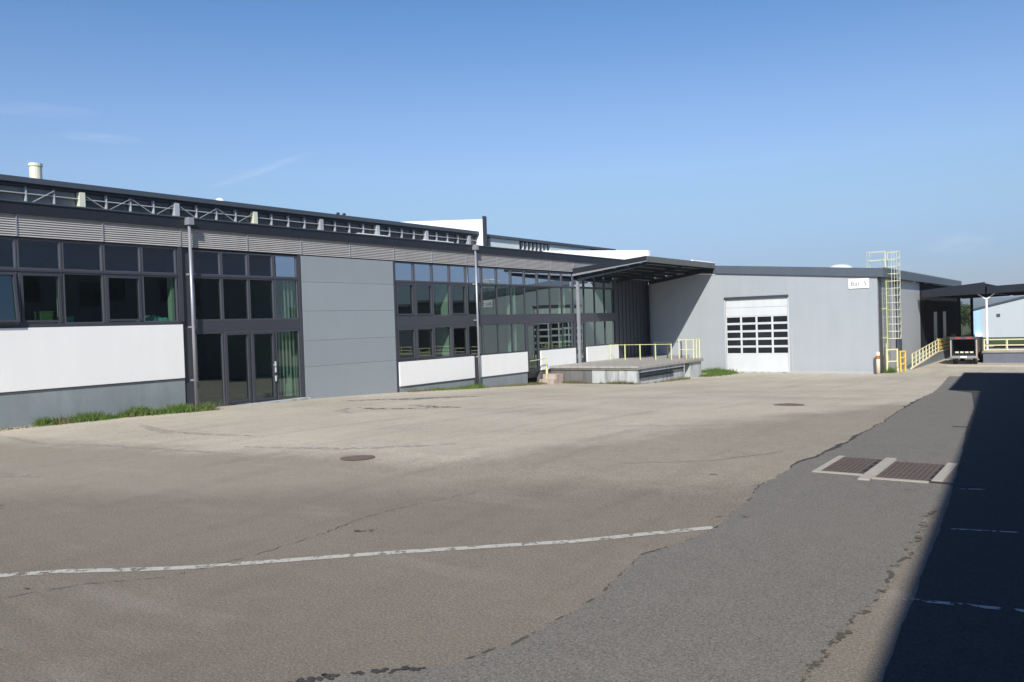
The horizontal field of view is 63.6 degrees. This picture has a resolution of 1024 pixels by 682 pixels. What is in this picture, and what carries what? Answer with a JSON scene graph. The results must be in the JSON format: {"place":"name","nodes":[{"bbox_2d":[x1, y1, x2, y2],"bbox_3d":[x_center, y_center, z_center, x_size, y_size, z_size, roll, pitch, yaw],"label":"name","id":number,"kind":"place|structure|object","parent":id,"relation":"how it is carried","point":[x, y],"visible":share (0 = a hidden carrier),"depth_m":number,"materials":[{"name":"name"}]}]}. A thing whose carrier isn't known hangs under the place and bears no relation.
{"place":"outdoors","nodes":[
{"label":"outdoors","id":0,"kind":"place"},
{"bbox_2d":[0,324,1023,681],"bbox_3d":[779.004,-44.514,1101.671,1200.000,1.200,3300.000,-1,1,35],"label":"ground","id":1,"kind":"structure","parent":0,"point":[554,462],"depth_m":10.66,"materials":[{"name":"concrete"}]},
{"bbox_2d":[31,411,130,425],"bbox_3d":[-12.486,2.205,24.132,1.180,0.315,2.767,-1,1,35],"label":"grass strip","id":2,"kind":"object","parent":1,"relation":"on","point":[90,416],"depth_m":24.03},
{"bbox_2d":[37,403,223,424],"bbox_3d":[-11.565,2.178,25.294,1.290,0.354,5.571,-1,2,43],"label":"weed strip","id":3,"kind":"object","parent":1,"relation":"on","point":[62,418],"visible":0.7,"depth_m":25.08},
{"bbox_2d":[115,401,220,416],"bbox_3d":[-10.860,2.115,26.081,1.265,0.400,3.555,-1,2,44],"label":"grass strip","id":4,"kind":"object","parent":1,"relation":"on","point":[177,409],"depth_m":26.00,"materials":[{"name":"plant"}]},
{"bbox_2d":[0,409,447,477],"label":"cement smears","id":5,"kind":"object","parent":1,"relation":"on","point":[169,432],"visible":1,"depth_m":17.63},
{"bbox_2d":[0,174,649,428],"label":"factory hall","id":6,"kind":"structure","parent":1,"relation":"on","point":[233,303],"depth_m":31.00,"materials":[{"name":"metal"}]},
{"bbox_2d":[0,237,16,268],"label":"window","id":7,"kind":"structure","parent":6,"relation":"in","point":[8,260],"depth_m":22.93,"materials":[{"name":"black glass"}]},
{"bbox_2d":[0,270,19,324],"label":"window","id":8,"kind":"structure","parent":6,"relation":"in","point":[9,305],"depth_m":22.86,"materials":[{"name":"blue glass"}]},
{"bbox_2d":[28,162,42,178],"bbox_3d":[-19.848,-6.772,34.452,0.530,1.240,0.530,-1,1,35],"label":"chimney","id":9,"kind":"object","parent":6,"relation":"on","point":[35,170],"visible":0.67,"depth_m":34.26,"materials":[{"name":"beige metal"}]},
{"bbox_2d":[16,238,61,269],"bbox_3d":[-13.527,-2.471,23.606,0.120,0.870,1.210,-1,1,35],"label":"window","id":10,"kind":"structure","parent":6,"relation":"in","point":[39,254],"depth_m":23.60,"materials":[{"name":"black glass"}]},
{"bbox_2d":[17,271,63,324],"bbox_3d":[-13.477,-1.227,23.624,0.145,1.500,1.210,-1,1,35],"label":"window","id":11,"kind":"structure","parent":6,"relation":"in","point":[40,294],"depth_m":23.61,"materials":[{"name":"clear glass"}]},
{"bbox_2d":[61,240,102,271],"bbox_3d":[-12.818,-2.515,24.610,0.120,0.870,1.210,-1,1,35],"label":"window","id":12,"kind":"structure","parent":6,"relation":"in","point":[75,255],"depth_m":24.60,"materials":[{"name":"black glass"}]},
{"bbox_2d":[62,272,104,323],"bbox_3d":[-12.777,-1.270,24.635,0.120,1.500,1.210,-1,1,35],"label":"window","id":13,"kind":"structure","parent":6,"relation":"in","point":[83,293],"depth_m":24.63,"materials":[{"name":"clear glass"}]},
{"bbox_2d":[102,243,140,272],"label":"window","id":14,"kind":"structure","parent":6,"relation":"in","point":[116,257],"depth_m":25.61,"materials":[{"name":"black glass"}]},
{"bbox_2d":[103,274,142,322],"bbox_3d":[-12.057,-1.314,25.631,0.145,1.500,1.210,-1,1,35],"label":"window","id":15,"kind":"structure","parent":6,"relation":"in","point":[123,299],"depth_m":25.63,"materials":[{"name":"clear glass"}]},
{"bbox_2d":[140,246,176,273],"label":"window","id":16,"kind":"structure","parent":6,"relation":"in","point":[154,259],"depth_m":26.61,"materials":[{"name":"black glass"}]},
{"bbox_2d":[142,275,178,322],"bbox_3d":[-11.358,-1.357,26.642,0.120,1.500,1.210,-1,1,35],"label":"window","id":17,"kind":"structure","parent":6,"relation":"in","point":[159,293],"depth_m":26.63,"materials":[{"name":"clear glass"}]},
{"bbox_2d":[192,250,220,275],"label":"window","id":18,"kind":"structure","parent":6,"relation":"in","point":[204,262],"depth_m":28.05,"materials":[{"name":"clear glass"}]},
{"bbox_2d":[193,277,222,320],"bbox_3d":[-10.354,-1.428,28.062,0.120,1.480,1.090,-1,1,35],"label":"window","id":19,"kind":"structure","parent":6,"relation":"in","point":[207,290],"depth_m":28.08,"materials":[{"name":"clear glass"}]},
{"bbox_2d":[220,251,247,276],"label":"window","id":20,"kind":"structure","parent":6,"relation":"in","point":[232,263],"depth_m":28.93,"materials":[{"name":"clear glass"}]},
{"bbox_2d":[221,278,249,320],"bbox_3d":[-9.714,-1.467,28.968,0.120,1.480,1.090,-1,1,35],"label":"window","id":21,"kind":"structure","parent":6,"relation":"in","point":[235,291],"depth_m":28.97,"materials":[{"name":"clear glass"}]},
{"bbox_2d":[223,331,251,404],"bbox_3d":[-9.629,0.929,28.987,0.145,2.525,1.070,-1,1,35],"label":"door","id":22,"kind":"structure","parent":6,"relation":"in","point":[236,345],"depth_m":28.98,"materials":[{"name":"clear glass"}]},
{"bbox_2d":[247,253,273,277],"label":"window","id":23,"kind":"structure","parent":6,"relation":"in","point":[259,265],"depth_m":29.85,"materials":[{"name":"clear glass"}]},
{"bbox_2d":[248,278,274,319],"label":"window","id":24,"kind":"structure","parent":6,"relation":"in","point":[261,291],"depth_m":29.88,"materials":[{"name":"clear glass"}]},
{"bbox_2d":[250,330,276,402],"bbox_3d":[-8.955,0.904,29.863,0.233,2.555,1.060,-1,1,35],"label":"door","id":25,"kind":"structure","parent":6,"relation":"in","point":[262,343],"depth_m":29.89,"materials":[{"name":"clear glass"}]},
{"bbox_2d":[273,255,296,277],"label":"window","id":26,"kind":"structure","parent":6,"relation":"in","point":[284,266],"depth_m":30.75,"materials":[{"name":"blue glass"}]},
{"bbox_2d":[274,279,298,319],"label":"window","id":27,"kind":"structure","parent":6,"relation":"in","point":[285,291],"depth_m":30.79,"materials":[{"name":"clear glass"}]},
{"bbox_2d":[395,262,413,281],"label":"window","id":28,"kind":"structure","parent":6,"relation":"in","point":[404,271],"depth_m":36.08,"materials":[{"name":"blue glass"}]},
{"bbox_2d":[395,282,414,316],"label":"window","id":29,"kind":"structure","parent":6,"relation":"in","point":[405,299],"depth_m":36.07,"materials":[{"name":"clear glass"}]},
{"bbox_2d":[397,327,416,360],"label":"window","id":30,"kind":"structure","parent":6,"relation":"in","point":[406,338],"depth_m":36.12,"materials":[{"name":"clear glass"}]},
{"bbox_2d":[413,263,431,281],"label":"window","id":31,"kind":"structure","parent":6,"relation":"in","point":[422,271],"depth_m":37.05,"materials":[{"name":"blue glass"}]},
{"bbox_2d":[414,283,432,315],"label":"window","id":32,"kind":"structure","parent":6,"relation":"in","point":[423,292],"depth_m":37.07,"materials":[{"name":"clear glass"}]},
{"bbox_2d":[416,326,434,359],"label":"window","id":33,"kind":"structure","parent":6,"relation":"in","point":[425,347],"depth_m":37.10,"materials":[{"name":"clear glass"}]},
{"bbox_2d":[432,264,449,282],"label":"window","id":34,"kind":"structure","parent":6,"relation":"in","point":[440,273],"depth_m":38.06,"materials":[{"name":"blue glass"}]},
{"bbox_2d":[432,283,450,315],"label":"window","id":35,"kind":"structure","parent":6,"relation":"in","point":[441,292],"depth_m":38.10,"materials":[{"name":"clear glass"}]},
{"bbox_2d":[434,326,451,357],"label":"window","id":36,"kind":"structure","parent":6,"relation":"in","point":[442,334],"depth_m":38.11,"materials":[{"name":"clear glass"}]},
{"bbox_2d":[449,265,465,282],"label":"window","id":37,"kind":"structure","parent":6,"relation":"in","point":[457,274],"depth_m":39.07,"materials":[{"name":"clear glass"}]},
{"bbox_2d":[450,284,466,315],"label":"window","id":38,"kind":"structure","parent":6,"relation":"in","point":[458,293],"depth_m":39.10,"materials":[{"name":"clear glass"}]},
{"bbox_2d":[451,325,468,356],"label":"window","id":39,"kind":"structure","parent":6,"relation":"in","point":[459,333],"depth_m":39.14,"materials":[{"name":"clear glass"}]},
{"bbox_2d":[466,266,481,283],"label":"window","id":40,"kind":"structure","parent":6,"relation":"in","point":[470,270],"depth_m":40.02,"materials":[{"name":"clear glass"}]},
{"bbox_2d":[466,284,482,314],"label":"window","id":41,"kind":"structure","parent":6,"relation":"in","point":[471,290],"depth_m":40.05,"materials":[{"name":"clear glass"}]},
{"bbox_2d":[468,325,483,354],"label":"window","id":42,"kind":"structure","parent":6,"relation":"in","point":[472,329],"depth_m":40.08,"materials":[{"name":"clear glass"}]},
{"bbox_2d":[481,267,496,283],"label":"window","id":43,"kind":"structure","parent":6,"relation":"in","point":[489,275],"depth_m":41.08,"materials":[{"name":"clear glass"}]},
{"bbox_2d":[482,285,497,314],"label":"slim window","id":44,"kind":"structure","parent":6,"relation":"in","point":[489,292],"depth_m":41.13,"materials":[{"name":"grey glass"}]},
{"bbox_2d":[483,324,498,353],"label":"slim window","id":45,"kind":"structure","parent":6,"relation":"in","point":[491,333],"depth_m":41.18,"materials":[{"name":"grey glass"}]},
{"bbox_2d":[496,268,510,284],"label":"window","id":46,"kind":"structure","parent":6,"relation":"in","point":[503,275],"depth_m":42.11,"materials":[{"name":"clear glass"}]},
{"bbox_2d":[497,285,511,314],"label":"slim window","id":47,"kind":"structure","parent":6,"relation":"in","point":[504,296],"depth_m":42.15,"materials":[{"name":"grey glass"}]},
{"bbox_2d":[498,324,512,352],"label":"slim window","id":48,"kind":"structure","parent":6,"relation":"in","point":[505,330],"depth_m":42.18,"materials":[{"name":"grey glass"}]},
{"bbox_2d":[511,269,524,284],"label":"window","id":49,"kind":"structure","parent":6,"relation":"in","point":[517,275],"depth_m":43.13,"materials":[{"name":"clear glass"}]},
{"bbox_2d":[511,286,525,314],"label":"slim window","id":50,"kind":"structure","parent":6,"relation":"in","point":[518,292],"depth_m":43.17,"materials":[{"name":"grey glass"}]},
{"bbox_2d":[512,324,526,351],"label":"slim window","id":51,"kind":"structure","parent":6,"relation":"in","point":[519,330],"depth_m":43.20,"materials":[{"name":"clear glass"}]},
{"bbox_2d":[524,270,537,285],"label":"window","id":52,"kind":"structure","parent":6,"relation":"in","point":[530,276],"depth_m":44.13,"materials":[{"name":"clear glass"}]},
{"bbox_2d":[525,286,538,314],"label":"slim window","id":53,"kind":"structure","parent":6,"relation":"in","point":[531,293],"depth_m":44.17,"materials":[{"name":"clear glass"}]},
{"bbox_2d":[526,323,539,371],"bbox_3d":[1.107,0.337,44.169,0.145,2.560,1.218,-1,1,35],"label":"door","id":54,"kind":"structure","parent":6,"relation":"in","point":[532,329],"depth_m":44.21,"materials":[{"name":"grey glass"}]},
{"bbox_2d":[537,271,549,285],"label":"window","id":55,"kind":"structure","parent":6,"relation":"in","point":[543,277],"depth_m":45.15,"materials":[{"name":"clear glass"}]},
{"bbox_2d":[538,287,550,313],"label":"slim window","id":56,"kind":"structure","parent":6,"relation":"in","point":[544,302],"depth_m":45.20,"materials":[{"name":"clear glass"}]},
{"bbox_2d":[539,323,551,349],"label":"slim window","id":57,"kind":"structure","parent":6,"relation":"in","point":[545,334],"depth_m":45.23,"materials":[{"name":"clear glass"}]},
{"bbox_2d":[550,271,561,286],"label":"window","id":58,"kind":"structure","parent":6,"relation":"in","point":[555,277],"depth_m":46.15,"materials":[{"name":"clear glass"}]},
{"bbox_2d":[550,287,562,313],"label":"slim window","id":59,"kind":"structure","parent":6,"relation":"in","point":[555,292],"depth_m":46.20,"materials":[{"name":"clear glass"}]},
{"bbox_2d":[551,322,563,348],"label":"slim window","id":60,"kind":"structure","parent":6,"relation":"in","point":[556,328],"depth_m":46.24,"materials":[{"name":"clear glass"}]},
{"bbox_2d":[561,272,572,286],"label":"window","id":61,"kind":"structure","parent":6,"relation":"in","point":[567,278],"depth_m":47.12,"materials":[{"name":"clear glass"}]},
{"bbox_2d":[562,288,573,313],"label":"slim window","id":62,"kind":"structure","parent":6,"relation":"in","point":[567,293],"depth_m":47.19,"materials":[{"name":"clear glass"}]},
{"bbox_2d":[563,322,574,347],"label":"slim window","id":63,"kind":"structure","parent":6,"relation":"in","point":[568,327],"depth_m":47.23,"materials":[{"name":"clear glass"}]},
{"bbox_2d":[573,288,584,313],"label":"slim window","id":64,"kind":"structure","parent":6,"relation":"in","point":[582,303],"depth_m":48.38,"materials":[{"name":"clear glass"}]},
{"bbox_2d":[574,322,585,362],"bbox_3d":[3.963,0.162,48.208,0.145,2.560,1.218,-1,1,35],"label":"door","id":65,"kind":"structure","parent":6,"relation":"in","point":[583,333],"depth_m":48.44,"materials":[{"name":"clear glass"}]},
{"bbox_2d":[584,288,594,313],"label":"slim window","id":66,"kind":"structure","parent":6,"relation":"in","point":[589,294],"depth_m":49.22,"materials":[{"name":"clear glass"}]},
{"bbox_2d":[585,321,595,345],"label":"slim window","id":67,"kind":"structure","parent":6,"relation":"in","point":[590,327],"depth_m":49.28,"materials":[{"name":"clear glass"}]},
{"bbox_2d":[595,289,604,312],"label":"slim window","id":68,"kind":"structure","parent":6,"relation":"in","point":[599,293],"depth_m":50.26,"materials":[{"name":"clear glass"}]},
{"bbox_2d":[596,321,605,344],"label":"slim window","id":69,"kind":"structure","parent":6,"relation":"in","point":[600,325],"depth_m":50.31,"materials":[{"name":"clear glass"}]},
{"bbox_2d":[605,289,614,312],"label":"slim window","id":70,"kind":"structure","parent":6,"relation":"in","point":[609,293],"depth_m":51.25,"materials":[{"name":"clear glass"}]},
{"bbox_2d":[606,321,615,343],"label":"slim window","id":71,"kind":"structure","parent":6,"relation":"in","point":[610,325],"depth_m":51.30,"materials":[{"name":"clear glass"}]},
{"bbox_2d":[340,455,374,459],"bbox_3d":[-2.891,2.194,15.472,0.650,0.038,0.650,-1,1,35],"label":"manhole cover","id":72,"kind":"object","parent":1,"relation":"on","point":[358,457],"visible":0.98,"depth_m":15.44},
{"bbox_2d":[0,526,715,576],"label":"painted line","id":73,"kind":"object","parent":1,"relation":"on","point":[348,555],"visible":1,"depth_m":8.78,"materials":[{"name":"paint"}]},
{"bbox_2d":[430,383,488,390],"bbox_3d":[-2.444,2.154,38.311,1.173,0.357,3.735,-1,1,35],"label":"grass strip","id":74,"kind":"object","parent":1,"relation":"on","point":[475,386],"depth_m":38.66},
{"bbox_2d":[406,381,547,391],"bbox_3d":[-1.262,2.187,39.958,1.120,0.624,10.840,-1,1,35],"label":"weed strip","id":75,"kind":"object","parent":1,"relation":"on","point":[517,384],"visible":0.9,"depth_m":41.16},
{"bbox_2d":[539,355,703,383],"bbox_3d":[7.564,1.828,48.358,5.420,1.410,14.180,-1,1,35],"label":"loading dock","id":76,"kind":"object","parent":1,"relation":"on","point":[647,369],"visible":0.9,"depth_m":44.50,"materials":[{"name":"concrete"}]},
{"bbox_2d":[609,344,671,359],"bbox_3d":[7.619,0.649,49.175,4.085,0.930,0.085,-1,1,35],"label":"dock railing","id":77,"kind":"object","parent":76,"relation":"on","point":[640,349],"visible":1,"depth_m":49.15,"materials":[{"name":"metal"}]},
{"bbox_2d":[572,256,714,362],"bbox_3d":[8.298,-1.796,50.242,4.750,6.070,9.898,-1,1,35],"label":"loading canopy","id":78,"kind":"object","parent":76,"relation":"on","point":[650,268],"visible":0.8,"depth_m":48.55,"materials":[{"name":"metal"}]},
{"bbox_2d":[678,338,699,358],"bbox_3d":[10.563,0.453,48.709,1.323,1.150,0.686,-2,1,-10],"label":"dock railing","id":79,"kind":"object","parent":76,"relation":"on","point":[686,349],"visible":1,"depth_m":48.73,"materials":[{"name":"metal"}]},
{"bbox_2d":[288,395,998,681],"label":"tar seams","id":80,"kind":"object","parent":1,"relation":"on","point":[311,679],"visible":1,"depth_m":11.22,"materials":[{"name":"asphalt"}]},
{"bbox_2d":[313,376,973,681],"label":"asphalt strip","id":81,"kind":"object","parent":1,"relation":"on","point":[784,581],"visible":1,"depth_m":7.37,"materials":[{"name":"asphalt"}]},
{"bbox_2d":[812,455,881,475],"bbox_3d":[5.374,1.999,13.149,0.720,0.070,1.620,-1,1,35],"label":"drain grate","id":82,"kind":"object","parent":81,"relation":"in","point":[839,464],"visible":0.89,"depth_m":13.04,"materials":[{"name":"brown metal"}]},
{"bbox_2d":[858,457,896,480],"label":"grate kerb","id":83,"kind":"structure","parent":81,"relation":"on","point":[868,475],"depth_m":12.61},
{"bbox_2d":[872,460,944,482],"bbox_3d":[5.992,1.990,12.516,0.820,0.070,1.700,-1,1,35],"label":"drain grate","id":84,"kind":"object","parent":81,"relation":"in","point":[894,470],"visible":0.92,"depth_m":12.37,"materials":[{"name":"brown metal"}]},
{"bbox_2d":[931,463,957,481],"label":"grate kerb","id":85,"kind":"structure","parent":81,"relation":"on","point":[945,472],"depth_m":12.23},
{"bbox_2d":[465,473,935,681],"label":"joint weeds","id":86,"kind":"object","parent":1,"relation":"on","point":[850,620],"visible":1,"depth_m":6.64,"materials":[{"name":"plant"}]},
{"bbox_2d":[698,367,738,376],"bbox_3d":[12.711,1.889,50.897,2.723,0.421,5.616,-2,1,16],"label":"grass strip","id":87,"kind":"object","parent":1,"relation":"on","point":[714,373],"depth_m":50.48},
{"bbox_2d":[648,266,961,373],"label":"warehouse building","id":88,"kind":"structure","parent":1,"relation":"on","point":[759,319],"depth_m":51.45,"materials":[{"name":"metal"}]},
{"bbox_2d":[725,297,788,371],"bbox_3d":[15.311,-0.363,51.638,3.940,4.574,0.052,-1,1,35],"label":"sectional door","id":89,"kind":"structure","parent":88,"relation":"in","point":[772,355],"depth_m":51.59,"materials":[{"name":"white metal"}]},
{"bbox_2d":[848,278,868,288],"bbox_3d":[20.120,-3.341,47.968,1.120,0.560,0.057,-1,1,35],"label":"building sign","id":90,"kind":"object","parent":88,"relation":"attached to","point":[858,283],"visible":1,"depth_m":47.95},
{"bbox_2d":[866,250,901,365],"bbox_3d":[21.926,-1.716,48.577,1.753,7.110,0.826,-1,1,35],"label":"caged ladder","id":91,"kind":"object","parent":88,"relation":"attached to","point":[886,281],"visible":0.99,"depth_m":48.29,"materials":[{"name":"metal"}]},
{"bbox_2d":[933,312,936,343],"bbox_3d":[32.837,-1.007,64.115,0.070,2.500,1.600,-1,1,35],"label":"service door","id":92,"kind":"structure","parent":88,"relation":"in","point":[934,313],"depth_m":63.95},
{"bbox_2d":[885,349,898,371],"bbox_3d":[22.154,1.152,48.171,0.930,1.385,0.108,-2,1,-23],"label":"guard rail","id":93,"kind":"object","parent":1,"relation":"on","point":[886,356],"visible":1,"depth_m":48.11,"materials":[{"name":"metal"}]},
{"bbox_2d":[895,347,949,369],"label":"loading ramp","id":94,"kind":"structure","parent":1,"relation":"on","point":[941,354],"depth_m":56.87,"materials":[{"name":"grey concrete"}]},
{"bbox_2d":[911,339,938,366],"bbox_3d":[27.476,0.750,54.808,0.085,1.390,10.385,-1,1,35],"label":"ramp railing","id":95,"kind":"object","parent":94,"relation":"on","point":[922,353],"visible":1,"depth_m":54.01,"materials":[{"name":"metal"}]},
{"bbox_2d":[937,336,949,350],"bbox_3d":[32.115,0.170,61.490,0.110,0.900,5.600,-1,1,35],"label":"ramp barrier","id":96,"kind":"object","parent":94,"relation":"on","point":[944,342],"visible":0.95,"depth_m":61.50,"materials":[{"name":"metal"}]},
{"bbox_2d":[882,373,1023,681],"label":"parking strip","id":97,"kind":"object","parent":1,"relation":"on","point":[965,641],"visible":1,"depth_m":7.65,"materials":[{"name":"asphalt"}]},
{"bbox_2d":[903,488,1023,611],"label":"parking lines","id":98,"kind":"object","parent":97,"relation":"on","point":[981,606],"visible":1,"depth_m":6.74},
{"bbox_2d":[957,297,960,355],"bbox_3d":[34.583,-1.099,63.858,0.400,4.620,0.400,-1,1,35],"label":"canopy post","id":99,"kind":"object","parent":1,"relation":"on","point":[959,314],"visible":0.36,"depth_m":63.76,"materials":[{"name":"metal"}]},
{"bbox_2d":[961,302,970,332],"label":"broadleaf tree","id":100,"kind":"object","parent":1,"relation":"on","point":[965,315],"visible":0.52,"depth_m":128.02,"materials":[{"name":"green plant"}]},
{"bbox_2d":[950,336,983,363],"bbox_3d":[30.887,0.541,55.895,1.600,1.816,5.175,-1,1,35],"label":"truck","id":101,"kind":"object","parent":1,"relation":"on","point":[962,347],"visible":0.94,"depth_m":54.57,"materials":[{"name":"black metal"}]},
{"bbox_2d":[970,298,973,336],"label":"canopy post","id":102,"kind":"object","parent":1,"relation":"on","point":[971,316],"visible":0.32,"depth_m":70.30,"materials":[{"name":"metal"}]},
{"bbox_2d":[947,364,1023,366],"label":"kerb","id":103,"kind":"structure","parent":1,"relation":"on","point":[985,365],"depth_m":51.24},
{"bbox_2d":[982,345,1023,362],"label":"side dock","id":104,"kind":"object","parent":1,"relation":"on","point":[1003,356],"visible":0.8,"depth_m":54.52,"materials":[{"name":"paint"}]},
{"bbox_2d":[977,293,994,348],"bbox_3d":[31.826,-1.291,55.382,1.036,3.804,0.129,-1,1,35],"label":"canopy post","id":105,"kind":"object","parent":104,"relation":"on","point":[986,309],"visible":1,"depth_m":55.33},
{"bbox_2d":[921,282,1009,298],"bbox_3d":[35.949,-3.837,64.673,3.830,0.870,20.700,-1,1,35],"label":"road canopy","id":106,"kind":"object","parent":105,"relation":"attached to","point":[973,290],"visible":0.82,"depth_m":56.45,"materials":[{"name":"metal"}]},
{"bbox_2d":[983,339,1023,350],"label":"side dock railing","id":107,"kind":"object","parent":104,"relation":"on","point":[1006,345],"visible":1,"depth_m":54.39,"materials":[{"name":"metal"}]},
{"bbox_2d":[0,0,1023,298],"label":"sky","id":108,"kind":"structure","parent":0,"point":[782,133],"materials":[{"name":"blue"}]},
{"bbox_2d":[562,376,690,384],"bbox_3d":[6.608,2.138,44.216,8.155,0.394,3.757,-2,1,-15],"label":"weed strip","id":109,"kind":"object","parent":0,"point":[611,382],"visible":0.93,"depth_m":43.94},
{"bbox_2d":[961,296,1021,308],"bbox_3d":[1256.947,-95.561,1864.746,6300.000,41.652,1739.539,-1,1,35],"label":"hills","id":110,"kind":"structure","parent":0,"point":[978,302],"depth_m":1949.26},
{"bbox_2d":[973,296,1023,336],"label":"white warehouse","id":111,"kind":"structure","parent":0,"point":[1006,318],"depth_m":103.53,"materials":[{"name":"metal"}]},
{"bbox_3d":[67.140,-3.072,59.012,38.900,6.800,26.400,-1,1,35],"label":"dock hall","id":112,"kind":"object","parent":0,"visible":0},
{"bbox_2d":[987,284,1023,295],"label":"road canopy","id":113,"kind":"object","parent":112,"relation":"attached to","point":[1015,289],"visible":1,"depth_m":54.57,"materials":[{"name":"metal"}]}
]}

